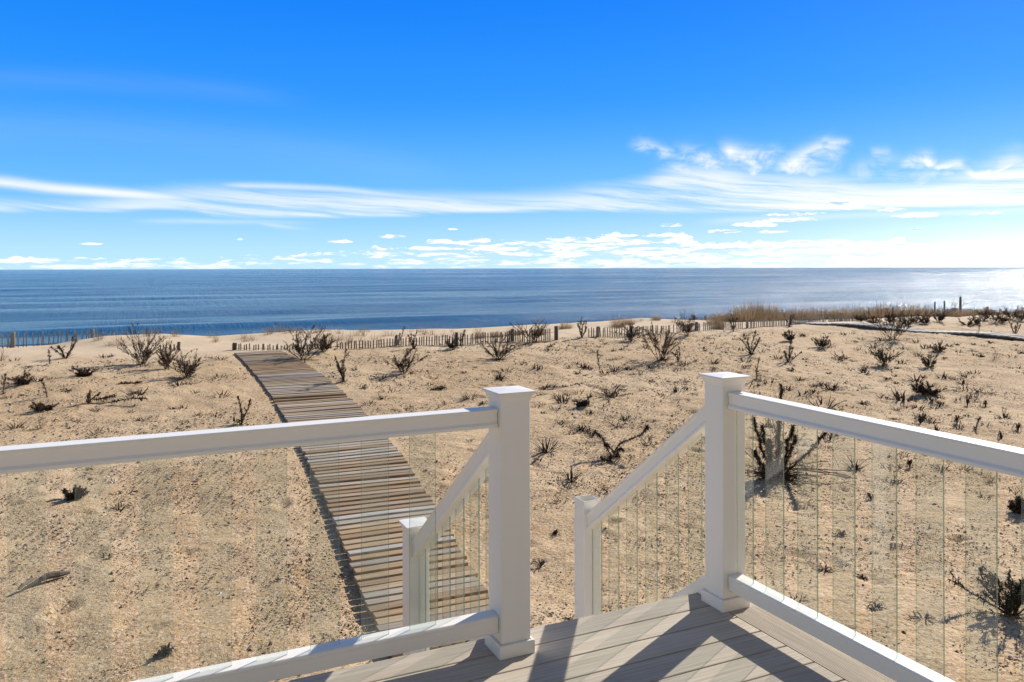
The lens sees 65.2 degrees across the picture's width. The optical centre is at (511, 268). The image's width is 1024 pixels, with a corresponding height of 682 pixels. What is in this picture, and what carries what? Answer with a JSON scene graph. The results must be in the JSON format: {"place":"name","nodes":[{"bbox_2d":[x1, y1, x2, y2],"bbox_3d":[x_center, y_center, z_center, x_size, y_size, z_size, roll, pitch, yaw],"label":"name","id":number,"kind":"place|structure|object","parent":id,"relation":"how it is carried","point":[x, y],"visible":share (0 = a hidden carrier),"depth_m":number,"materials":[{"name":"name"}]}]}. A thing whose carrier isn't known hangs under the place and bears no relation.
{"place":"outdoors","nodes":[
{"label":"outdoors","id":0,"kind":"place"},
{"bbox_2d":[0,314,1023,681],"bbox_3d":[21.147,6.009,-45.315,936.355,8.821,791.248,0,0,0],"label":"ground","id":1,"kind":"structure","parent":0,"point":[94,616],"depth_m":8.52,"materials":[{"name":"sand"}]},
{"bbox_2d":[1,370,33,385],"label":"dead bush","id":2,"kind":"object","parent":1,"relation":"on","point":[20,380],"visible":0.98,"depth_m":13.64,"materials":[{"name":"brown plant"}]},
{"bbox_2d":[7,420,28,429],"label":"dried tuft","id":3,"kind":"object","parent":1,"relation":"on","point":[17,426],"visible":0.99,"depth_m":10.99,"materials":[{"name":"brown plant"}]},
{"bbox_2d":[26,414,47,428],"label":"dry grass clump","id":4,"kind":"object","parent":1,"relation":"on","point":[40,423],"visible":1,"depth_m":11.01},
{"bbox_2d":[17,571,69,592],"bbox_3d":[-3.715,2.467,6.299,0.066,0.103,0.454,0,0,31],"label":"driftwood","id":5,"kind":"object","parent":1,"relation":"on","point":[51,575],"visible":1,"depth_m":6.30,"materials":[{"name":"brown wood"}]},
{"bbox_2d":[28,401,58,411],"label":"dead bush","id":6,"kind":"object","parent":1,"relation":"on","point":[40,406],"visible":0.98,"depth_m":11.93,"materials":[{"name":"brown plant"}]},
{"bbox_2d":[49,336,77,358],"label":"dead weed","id":7,"kind":"object","parent":1,"relation":"on","point":[62,351],"visible":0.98,"depth_m":16.50,"materials":[{"name":"brown plant"}]},
{"bbox_2d":[60,484,88,500],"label":"dead bush","id":8,"kind":"object","parent":1,"relation":"on","point":[78,493],"visible":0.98,"depth_m":8.17,"materials":[{"name":"brown plant"}]},
{"bbox_2d":[0,329,151,347],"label":"picket fence","id":9,"kind":"object","parent":1,"relation":"on","point":[11,343],"visible":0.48,"depth_m":19.95,"materials":[{"name":"wood"}]},
{"bbox_2d":[69,365,99,376],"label":"dead bush","id":10,"kind":"object","parent":1,"relation":"on","point":[82,372],"visible":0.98,"depth_m":14.64,"materials":[{"name":"brown plant"}]},
{"bbox_2d":[84,390,100,403],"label":"dead weed","id":11,"kind":"object","parent":1,"relation":"on","point":[88,397],"visible":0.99,"depth_m":12.54,"materials":[{"name":"brown plant"}]},
{"bbox_2d":[94,394,116,401],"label":"fallen branch","id":12,"kind":"object","parent":1,"relation":"on","point":[107,397],"visible":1,"depth_m":12.71,"materials":[{"name":"wood"}]},
{"bbox_2d":[108,396,147,403],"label":"fallen branch","id":13,"kind":"object","parent":1,"relation":"on","point":[134,398],"visible":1,"depth_m":12.52,"materials":[{"name":"wood"}]},
{"bbox_2d":[122,387,147,395],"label":"tuft","id":14,"kind":"object","parent":1,"relation":"on","point":[131,393],"visible":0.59,"depth_m":13.18,"materials":[{"name":"brown plant"}]},
{"bbox_2d":[116,322,165,367],"bbox_3d":[-7.460,1.562,16.037,0.895,0.943,0.978,0,0,-6],"label":"dead bush","id":15,"kind":"object","parent":1,"relation":"on","point":[146,352],"visible":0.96,"depth_m":16.05,"materials":[{"name":"brown plant"}]},
{"bbox_2d":[152,642,177,660],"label":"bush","id":16,"kind":"object","parent":1,"relation":"on","point":[162,652],"visible":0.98,"depth_m":5.22,"materials":[{"name":"plant"}]},
{"bbox_2d":[150,338,181,369],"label":"dead bush","id":17,"kind":"object","parent":1,"relation":"on","point":[169,358],"visible":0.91,"depth_m":15.61,"materials":[{"name":"brown plant"}]},
{"bbox_2d":[161,348,203,379],"bbox_3d":[-6.001,1.779,14.782,0.728,0.550,0.872,0,0,29],"label":"dead bush","id":18,"kind":"object","parent":1,"relation":"on","point":[189,369],"visible":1,"depth_m":14.74,"materials":[{"name":"brown plant"}]},
{"bbox_2d":[234,395,251,425],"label":"dead weed","id":19,"kind":"object","parent":1,"relation":"on","point":[242,415],"visible":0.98,"depth_m":11.47,"materials":[{"name":"brown plant"}]},
{"bbox_2d":[282,325,329,360],"bbox_3d":[-4.420,1.601,16.938,1.178,0.845,1.346,0,0,-14],"label":"dead bush","id":20,"kind":"object","parent":1,"relation":"on","point":[298,347],"visible":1,"depth_m":16.98,"materials":[{"name":"brown plant"}]},
{"bbox_2d":[310,333,341,351],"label":"dead bush","id":21,"kind":"object","parent":1,"relation":"on","point":[325,342],"visible":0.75,"depth_m":17.90,"materials":[{"name":"brown plant"}]},
{"bbox_2d":[334,349,349,381],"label":"dead weed","id":22,"kind":"object","parent":1,"relation":"on","point":[342,371],"visible":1,"depth_m":14.65,"materials":[{"name":"brown plant"}]},
{"bbox_2d":[234,350,488,657],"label":"boardwalk","id":23,"kind":"structure","parent":1,"relation":"on","point":[350,478],"depth_m":8.32,"materials":[{"name":"brown wood"}]},
{"bbox_2d":[232,326,557,349],"bbox_3d":[-2.531,1.930,19.229,7.944,0.868,0.340,0,0,-19],"label":"picket fence","id":24,"kind":"object","parent":1,"relation":"on","point":[234,345],"visible":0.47,"depth_m":19.38,"materials":[{"name":"wood"}]},
{"bbox_2d":[383,348,427,374],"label":"dead bush","id":25,"kind":"object","parent":1,"relation":"on","point":[405,361],"visible":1,"depth_m":15.61,"materials":[{"name":"brown plant"}]},
{"bbox_2d":[407,330,417,348],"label":"dead weed","id":26,"kind":"object","parent":1,"relation":"on","point":[412,343],"visible":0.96,"depth_m":18.65,"materials":[{"name":"brown plant"}]},
{"bbox_2d":[446,337,459,349],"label":"dead bush","id":27,"kind":"object","parent":1,"relation":"on","point":[451,345],"visible":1,"depth_m":18.71,"materials":[{"name":"brown plant"}]},
{"bbox_2d":[476,331,527,359],"bbox_3d":[-0.279,1.728,17.588,1.122,0.757,0.847,0,0,-43],"label":"dead bush","id":28,"kind":"object","parent":1,"relation":"on","point":[504,352],"visible":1,"depth_m":17.53,"materials":[{"name":"brown plant"}]},
{"bbox_2d":[0,329,1023,681],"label":"pebbles","id":29,"kind":"object","parent":1,"relation":"on","point":[340,575],"visible":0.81,"depth_m":8.49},
{"bbox_2d":[509,316,547,342],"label":"dead bush","id":30,"kind":"object","parent":1,"relation":"on","point":[538,333],"visible":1,"depth_m":20.00,"materials":[{"name":"brown plant"}]},
{"bbox_2d":[530,557,551,571],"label":"dried tuft","id":31,"kind":"object","parent":1,"relation":"on","point":[541,562],"visible":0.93,"depth_m":6.88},
{"bbox_2d":[530,437,559,453],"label":"dried tuft","id":32,"kind":"object","parent":1,"relation":"on","point":[543,448],"visible":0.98,"depth_m":10.46,"materials":[{"name":"brown plant"}]},
{"bbox_2d":[538,382,582,388],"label":"fallen branch","id":33,"kind":"object","parent":1,"relation":"on","point":[555,386],"visible":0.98,"depth_m":14.44,"materials":[{"name":"wood"}]},
{"bbox_2d":[552,393,571,402],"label":"tuft","id":34,"kind":"object","parent":1,"relation":"on","point":[558,400],"visible":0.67,"depth_m":13.43,"materials":[{"name":"brown plant"}]},
{"bbox_2d":[557,322,573,328],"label":"beach grass clump","id":35,"kind":"object","parent":1,"relation":"on","point":[564,326],"visible":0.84,"depth_m":23.60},
{"bbox_2d":[558,468,582,483],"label":"dried tuft","id":36,"kind":"object","parent":1,"relation":"on","point":[575,478],"visible":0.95,"depth_m":9.23,"materials":[{"name":"brown plant"}]},
{"bbox_2d":[576,316,586,337],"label":"dead weed","id":37,"kind":"object","parent":1,"relation":"on","point":[581,329],"visible":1,"depth_m":21.00,"materials":[{"name":"brown plant"}]},
{"bbox_2d":[572,393,591,406],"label":"dead bush","id":38,"kind":"object","parent":1,"relation":"on","point":[583,403],"visible":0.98,"depth_m":12.92,"materials":[{"name":"brown plant"}]},
{"bbox_2d":[284,592,895,681],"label":"deck floor","id":39,"kind":"structure","parent":1,"relation":"on","point":[694,637],"depth_m":2.97,"materials":[{"name":"wood"}]},
{"bbox_2d":[0,385,536,681],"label":"deck railing","id":40,"kind":"object","parent":39,"relation":"on","point":[502,624],"visible":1,"depth_m":2.82,"materials":[{"name":"white plastic"}]},
{"bbox_2d":[698,372,1023,681],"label":"deck railing","id":41,"kind":"object","parent":39,"relation":"on","point":[730,402],"visible":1,"depth_m":3.09,"materials":[{"name":"white plastic"}]},
{"bbox_2d":[594,384,632,397],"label":"dead bush","id":42,"kind":"object","parent":1,"relation":"on","point":[606,393],"visible":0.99,"depth_m":13.78,"materials":[{"name":"brown plant"}]},
{"bbox_2d":[611,318,625,326],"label":"beach grass clump","id":43,"kind":"object","parent":1,"relation":"on","point":[617,324],"visible":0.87,"depth_m":24.34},
{"bbox_2d":[592,424,650,462],"bbox_3d":[1.417,2.237,10.152,0.776,0.478,0.481,0,0,0],"label":"dead weed","id":44,"kind":"object","parent":1,"relation":"on","point":[608,447],"visible":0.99,"depth_m":10.22,"materials":[{"name":"brown plant"}]},
{"bbox_2d":[619,316,635,324],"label":"beach grass clump","id":45,"kind":"object","parent":1,"relation":"on","point":[631,322],"visible":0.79,"depth_m":24.97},
{"bbox_2d":[621,322,650,342],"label":"dead bush","id":46,"kind":"object","parent":1,"relation":"on","point":[628,334],"visible":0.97,"depth_m":20.59,"materials":[{"name":"brown plant"}]},
{"bbox_2d":[642,322,682,361],"bbox_3d":[3.341,1.703,17.786,0.918,1.038,1.155,0,0,4],"label":"dead bush","id":47,"kind":"object","parent":1,"relation":"on","point":[666,346],"visible":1,"depth_m":17.76,"materials":[{"name":"brown plant"}]},
{"bbox_2d":[671,346,681,361],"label":"dead weed","id":48,"kind":"object","parent":1,"relation":"on","point":[678,358],"visible":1,"depth_m":17.66,"materials":[{"name":"brown plant"}]},
{"bbox_2d":[674,311,697,336],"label":"dead bush","id":49,"kind":"object","parent":1,"relation":"on","point":[687,326],"visible":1,"depth_m":21.93,"materials":[{"name":"brown plant"}]},
{"bbox_2d":[702,315,728,323],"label":"beach grass clump","id":50,"kind":"object","parent":1,"relation":"on","point":[714,320],"visible":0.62,"depth_m":25.52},
{"bbox_2d":[704,318,728,328],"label":"beach grass clump","id":51,"kind":"object","parent":1,"relation":"on","point":[717,325],"visible":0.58,"depth_m":24.05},
{"bbox_2d":[706,310,729,320],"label":"beach grass clump","id":52,"kind":"object","parent":1,"relation":"on","point":[718,316],"visible":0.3,"depth_m":28.49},
{"bbox_2d":[588,312,865,336],"bbox_3d":[7.481,1.922,24.715,12.864,0.819,0.512,0,0,-34],"label":"picket fence","id":53,"kind":"object","parent":1,"relation":"on","point":[840,318],"visible":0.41,"depth_m":24.09,"materials":[{"name":"wood"}]},
{"bbox_2d":[717,311,738,321],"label":"beach grass clump","id":54,"kind":"object","parent":1,"relation":"on","point":[726,320],"visible":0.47,"depth_m":28.13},
{"bbox_2d":[719,302,768,321],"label":"beach grass clump","id":55,"kind":"object","parent":1,"relation":"on","point":[742,318],"visible":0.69,"depth_m":28.12,"materials":[{"name":"plant"}]},
{"bbox_2d":[738,331,760,354],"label":"dead weed","id":56,"kind":"object","parent":1,"relation":"on","point":[751,352],"visible":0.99,"depth_m":18.93,"materials":[{"name":"brown plant"}]},
{"bbox_2d":[732,301,768,318],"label":"beach grass clump","id":57,"kind":"object","parent":1,"relation":"on","point":[751,306],"visible":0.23,"depth_m":29.91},
{"bbox_2d":[740,303,777,320],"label":"beach grass clump","id":58,"kind":"object","parent":1,"relation":"on","point":[757,311],"visible":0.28,"depth_m":29.18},
{"bbox_2d":[744,301,784,314],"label":"beach grass clump","id":59,"kind":"object","parent":1,"relation":"on","point":[767,309],"visible":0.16,"depth_m":30.23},
{"bbox_2d":[755,304,788,318],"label":"beach grass clump","id":60,"kind":"object","parent":1,"relation":"on","point":[773,310],"visible":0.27,"depth_m":29.24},
{"bbox_2d":[765,311,789,320],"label":"beach grass clump","id":61,"kind":"object","parent":1,"relation":"on","point":[777,316],"visible":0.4,"depth_m":28.29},
{"bbox_2d":[766,308,794,320],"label":"beach grass clump","id":62,"kind":"object","parent":1,"relation":"on","point":[781,314],"visible":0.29,"depth_m":28.69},
{"bbox_2d":[782,330,796,340],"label":"dead bush","id":63,"kind":"object","parent":1,"relation":"on","point":[788,336],"visible":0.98,"depth_m":21.17,"materials":[{"name":"brown plant"}]},
{"bbox_2d":[783,340,801,361],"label":"dead weed","id":64,"kind":"object","parent":1,"relation":"on","point":[788,355],"visible":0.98,"depth_m":17.85,"materials":[{"name":"brown plant"}]},
{"bbox_2d":[745,382,860,488],"bbox_3d":[3.326,2.011,9.478,1.450,1.341,1.013,0,0,26],"label":"bush","id":65,"kind":"object","parent":1,"relation":"on","point":[771,471],"visible":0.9,"depth_m":9.50,"materials":[{"name":"brown plant"}]},
{"bbox_2d":[787,304,822,320],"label":"beach grass clump","id":66,"kind":"object","parent":1,"relation":"on","point":[798,314],"visible":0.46,"depth_m":29.55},
{"bbox_2d":[810,335,830,348],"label":"dead bush","id":67,"kind":"object","parent":1,"relation":"on","point":[821,343],"visible":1,"depth_m":20.25,"materials":[{"name":"brown plant"}]},
{"bbox_2d":[801,304,847,318],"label":"beach grass clump","id":68,"kind":"object","parent":1,"relation":"on","point":[823,312],"visible":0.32,"depth_m":30.91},
{"bbox_2d":[808,395,843,408],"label":"tuft","id":69,"kind":"object","parent":1,"relation":"on","point":[824,403],"visible":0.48,"depth_m":13.46,"materials":[{"name":"brown plant"}]},
{"bbox_2d":[831,351,852,361],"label":"dead bush","id":70,"kind":"object","parent":1,"relation":"on","point":[842,357],"visible":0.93,"depth_m":18.37,"materials":[{"name":"brown plant"}]},
{"bbox_2d":[826,307,865,318],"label":"beach grass clump","id":71,"kind":"object","parent":1,"relation":"on","point":[848,313],"visible":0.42,"depth_m":30.31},
{"bbox_2d":[841,455,870,469],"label":"dried tuft","id":72,"kind":"object","parent":1,"relation":"on","point":[856,466],"visible":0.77,"depth_m":9.91,"materials":[{"name":"brown plant"}]},
{"bbox_2d":[839,301,872,314],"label":"beach grass clump","id":73,"kind":"object","parent":1,"relation":"on","point":[856,311],"visible":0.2,"depth_m":31.91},
{"bbox_2d":[860,315,881,322],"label":"dead bush","id":74,"kind":"object","parent":1,"relation":"on","point":[876,320],"visible":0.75,"depth_m":25.60,"materials":[{"name":"brown plant"}]},
{"bbox_2d":[860,308,883,318],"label":"beach grass clump","id":75,"kind":"object","parent":1,"relation":"on","point":[875,314],"visible":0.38,"depth_m":29.99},
{"bbox_2d":[864,601,884,611],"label":"dried tuft","id":76,"kind":"object","parent":1,"relation":"on","point":[874,607],"visible":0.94,"depth_m":5.95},
{"bbox_2d":[864,340,902,367],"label":"dead bush","id":77,"kind":"object","parent":1,"relation":"on","point":[880,354],"visible":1,"depth_m":17.78,"materials":[{"name":"brown plant"}]},
{"bbox_2d":[865,303,909,315],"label":"beach grass clump","id":78,"kind":"object","parent":1,"relation":"on","point":[888,310],"visible":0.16,"depth_m":32.10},
{"bbox_2d":[873,300,909,313],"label":"beach grass clump","id":79,"kind":"object","parent":1,"relation":"on","point":[892,307],"visible":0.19,"depth_m":33.13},
{"bbox_2d":[884,311,902,323],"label":"dead bush","id":80,"kind":"object","parent":1,"relation":"on","point":[888,319],"visible":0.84,"depth_m":25.89,"materials":[{"name":"brown plant"}]},
{"bbox_2d":[861,303,927,340],"bbox_3d":[10.452,1.515,22.092,1.611,1.253,1.208,0,0,0],"label":"dead bush","id":81,"kind":"object","parent":1,"relation":"on","point":[899,327],"visible":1,"depth_m":22.09,"materials":[{"name":"brown plant"}]},
{"bbox_2d":[887,388,921,401],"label":"tuft","id":82,"kind":"object","parent":1,"relation":"on","point":[897,396],"visible":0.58,"depth_m":14.10,"materials":[{"name":"brown plant"}]},
{"bbox_2d":[788,321,1023,340],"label":"boardwalk","id":83,"kind":"structure","parent":1,"relation":"on","point":[1018,337],"depth_m":23.69,"materials":[{"name":"grey wood"}]},
{"bbox_2d":[898,313,919,326],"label":"dead bush","id":84,"kind":"object","parent":1,"relation":"on","point":[908,320],"visible":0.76,"depth_m":25.40,"materials":[{"name":"brown plant"}]},
{"bbox_2d":[895,303,935,316],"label":"beach grass clump","id":85,"kind":"object","parent":1,"relation":"on","point":[922,313],"visible":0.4,"depth_m":32.30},
{"bbox_2d":[909,380,928,395],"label":"dead bush","id":86,"kind":"object","parent":1,"relation":"on","point":[920,390],"visible":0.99,"depth_m":14.48,"materials":[{"name":"brown plant"}]},
{"bbox_2d":[910,413,930,424],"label":"dried tuft","id":87,"kind":"object","parent":1,"relation":"on","point":[920,419],"visible":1,"depth_m":12.40,"materials":[{"name":"brown plant"}]},
{"bbox_2d":[905,610,942,624],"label":"dried tuft","id":88,"kind":"object","parent":1,"relation":"on","point":[926,616],"visible":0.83,"depth_m":5.77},
{"bbox_2d":[916,311,934,324],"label":"dead bush","id":89,"kind":"object","parent":1,"relation":"on","point":[926,320],"visible":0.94,"depth_m":26.11,"materials":[{"name":"brown plant"}]},
{"bbox_2d":[916,352,937,367],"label":"dead bush","id":90,"kind":"object","parent":1,"relation":"on","point":[928,361],"visible":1,"depth_m":17.53,"materials":[{"name":"brown plant"}]},
{"bbox_2d":[870,306,989,313],"bbox_3d":[17.790,2.160,33.922,7.725,1.078,0.155,0,0,-25],"label":"picket fence","id":91,"kind":"object","parent":1,"relation":"on","point":[987,308],"visible":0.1,"depth_m":34.69,"materials":[{"name":"wood"}]},
{"bbox_2d":[918,380,947,395],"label":"dead bush","id":92,"kind":"object","parent":1,"relation":"on","point":[933,392],"visible":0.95,"depth_m":14.47,"materials":[{"name":"brown plant"}]},
{"bbox_2d":[929,340,947,351],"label":"dead bush","id":93,"kind":"object","parent":1,"relation":"on","point":[936,348],"visible":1,"depth_m":20.01,"materials":[{"name":"brown plant"}]},
{"bbox_2d":[929,306,949,321],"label":"dead bush","id":94,"kind":"object","parent":1,"relation":"on","point":[938,317],"visible":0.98,"depth_m":26.88,"materials":[{"name":"brown plant"}]},
{"bbox_2d":[947,307,975,316],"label":"beach grass clump","id":95,"kind":"object","parent":1,"relation":"on","point":[959,315],"visible":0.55,"depth_m":32.84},
{"bbox_2d":[961,395,972,406],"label":"dried tuft","id":96,"kind":"object","parent":1,"relation":"on","point":[967,399],"visible":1,"depth_m":13.81,"materials":[{"name":"brown plant"}]},
{"bbox_2d":[956,316,980,326],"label":"dead bush","id":97,"kind":"object","parent":1,"relation":"on","point":[968,323],"visible":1,"depth_m":25.72,"materials":[{"name":"brown plant"}]},
{"bbox_2d":[967,314,984,324],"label":"dead bush","id":98,"kind":"object","parent":1,"relation":"on","point":[977,320],"visible":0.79,"depth_m":26.17,"materials":[{"name":"brown plant"}]},
{"bbox_2d":[969,307,995,320],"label":"dead bush","id":99,"kind":"object","parent":1,"relation":"on","point":[986,316],"visible":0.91,"depth_m":27.70,"materials":[{"name":"brown plant"}]},
{"bbox_2d":[948,565,1023,619],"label":"dead bush","id":100,"kind":"object","parent":1,"relation":"on","point":[1013,598],"visible":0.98,"depth_m":5.85,"materials":[{"name":"brown plant"}]},
{"bbox_2d":[986,309,1011,323],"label":"dead bush","id":101,"kind":"object","parent":1,"relation":"on","point":[996,318],"visible":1,"depth_m":26.67,"materials":[{"name":"brown plant"}]},
{"bbox_2d":[997,306,1023,320],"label":"dead bush","id":102,"kind":"object","parent":1,"relation":"on","point":[1007,314],"visible":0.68,"depth_m":28.06,"materials":[{"name":"brown plant"}]},
{"bbox_2d":[1000,308,1023,321],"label":"dead bush","id":103,"kind":"object","parent":1,"relation":"on","point":[1020,317],"visible":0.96,"depth_m":27.57,"materials":[{"name":"brown plant"}]},
{"bbox_2d":[1008,320,1020,333],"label":"dead weed","id":104,"kind":"object","parent":1,"relation":"on","point":[1015,328],"visible":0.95,"depth_m":23.73,"materials":[{"name":"brown plant"}]},
{"bbox_2d":[1007,493,1023,513],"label":"dead bush","id":105,"kind":"object","parent":1,"relation":"on","point":[1016,505],"visible":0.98,"depth_m":8.21,"materials":[{"name":"brown plant"}]},
{"bbox_2d":[0,267,1023,346],"bbox_3d":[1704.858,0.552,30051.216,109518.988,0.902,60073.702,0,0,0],"label":"sea","id":106,"kind":"structure","parent":0,"point":[202,302],"depth_m":150.03,"materials":[{"name":"blue liquid"}]},
{"bbox_2d":[0,0,1023,269],"label":"sky","id":107,"kind":"structure","parent":0,"point":[135,134],"materials":[{"name":"blue"}]},
{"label":"deck stairs","id":108,"kind":"object","parent":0,"visible":0},
{"bbox_2d":[398,432,488,655],"bbox_3d":[-0.269,1.631,3.588,0.143,2.122,1.179,0,0,-25],"label":"stair railing","id":109,"kind":"object","parent":108,"relation":"attached to","point":[466,484],"visible":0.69,"depth_m":3.77,"materials":[{"name":"white plastic"}]},
{"bbox_2d":[574,405,704,618],"bbox_3d":[0.646,1.628,4.005,0.108,2.120,1.161,0,0,-25],"label":"stair railing","id":110,"kind":"object","parent":108,"relation":"attached to","point":[592,513],"visible":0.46,"depth_m":4.19,"materials":[{"name":"white plastic"}]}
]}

